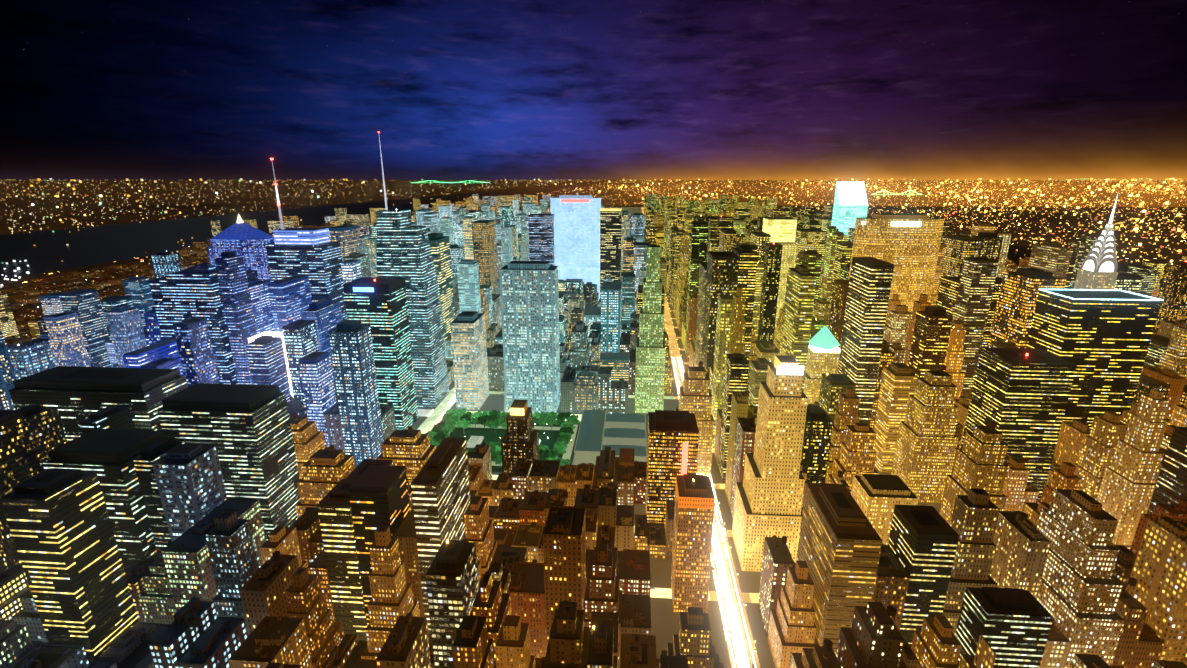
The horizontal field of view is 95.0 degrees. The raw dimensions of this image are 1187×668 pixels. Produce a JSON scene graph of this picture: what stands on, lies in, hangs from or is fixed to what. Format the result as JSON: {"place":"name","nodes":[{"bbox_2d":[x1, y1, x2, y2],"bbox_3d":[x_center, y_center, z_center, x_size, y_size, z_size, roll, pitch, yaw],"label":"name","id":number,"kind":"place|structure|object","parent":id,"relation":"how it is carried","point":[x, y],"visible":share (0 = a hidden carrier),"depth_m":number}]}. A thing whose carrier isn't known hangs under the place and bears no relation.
{"place":"outdoors","nodes":[
{"label":"outdoors","id":0,"kind":"place"},
{"bbox_2d":[433,421,579,471],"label":"park lawn","id":1,"kind":"structure","parent":0,"point":[474,435],"depth_m":707.95},
{"bbox_2d":[426,408,579,467],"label":"park trees","id":2,"kind":"object","parent":1,"relation":"on","point":[491,419],"visible":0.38,"depth_m":707.20},
{"bbox_2d":[9,195,1161,612],"bbox_3d":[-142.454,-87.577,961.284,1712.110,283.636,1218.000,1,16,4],"label":"skyscrapers","id":3,"kind":"structure","parent":0,"point":[1083,361],"depth_m":560.85},
{"bbox_2d":[0,180,1186,286],"bbox_3d":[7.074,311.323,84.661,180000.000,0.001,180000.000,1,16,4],"label":"ground","id":4,"kind":"structure","parent":0,"point":[122,238],"depth_m":6406.09},
{"bbox_2d":[0,194,1186,667],"bbox_3d":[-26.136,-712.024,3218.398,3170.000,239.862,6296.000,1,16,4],"label":"city buildings","id":5,"kind":"structure","parent":4,"relation":"on","point":[528,564],"depth_m":408.28},
{"bbox_2d":[17,209,1185,628],"bbox_3d":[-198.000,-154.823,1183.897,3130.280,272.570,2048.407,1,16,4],"label":"roof lights","id":6,"kind":"object","parent":5,"relation":"on","point":[953,327],"visible":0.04,"depth_m":537.32},
{"bbox_2d":[0,178,1186,287],"bbox_3d":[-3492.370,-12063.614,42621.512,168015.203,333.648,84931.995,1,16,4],"label":"distant lights","id":7,"kind":"object","parent":4,"relation":"on","point":[1130,181],"visible":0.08,"depth_m":13402.15},
{"bbox_2d":[237,131,1162,474],"bbox_3d":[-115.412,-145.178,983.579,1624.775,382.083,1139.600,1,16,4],"label":"rooftop lights","id":8,"kind":"object","parent":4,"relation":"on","point":[1101,255],"visible":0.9,"depth_m":702.14},
{"bbox_2d":[412,207,1130,667],"bbox_3d":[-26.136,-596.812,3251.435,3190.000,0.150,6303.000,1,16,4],"label":"pavements","id":9,"kind":"structure","parent":4,"relation":"on","point":[664,623],"depth_m":453.40},
{"bbox_2d":[572,409,647,464],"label":"library building","id":10,"kind":"structure","parent":9,"relation":"on","point":[599,431],"depth_m":659.17},
{"bbox_2d":[464,294,757,666],"bbox_3d":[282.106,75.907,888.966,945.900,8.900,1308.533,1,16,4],"label":"street lamps","id":11,"kind":"object","parent":9,"relation":"on","point":[716,489],"visible":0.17,"depth_m":546.48},
{"bbox_2d":[0,0,1186,179],"label":"sky","id":12,"kind":"structure","parent":0,"point":[90,89]},
{"bbox_2d":[413,179,1122,196],"bbox_3d":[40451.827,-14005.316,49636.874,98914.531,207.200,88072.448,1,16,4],"label":"bridges","id":13,"kind":"structure","parent":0,"point":[884,194],"depth_m":9721.99},
{"bbox_2d":[417,207,1129,667],"bbox_3d":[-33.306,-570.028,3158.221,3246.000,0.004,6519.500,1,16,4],"label":"roads","id":14,"kind":"structure","parent":0,"point":[449,403],"depth_m":484.90},
{"bbox_2d":[428,328,755,667],"bbox_3d":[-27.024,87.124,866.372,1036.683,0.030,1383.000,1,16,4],"label":"road paint and trails","id":15,"kind":"object","parent":14,"relation":"on","point":[716,548],"visible":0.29,"depth_m":441.51},
{"bbox_2d":[501,372,756,667],"bbox_3d":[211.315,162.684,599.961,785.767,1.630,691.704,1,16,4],"label":"vehicles","id":16,"kind":"object","parent":14,"relation":"on","point":[730,631],"visible":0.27,"depth_m":443.12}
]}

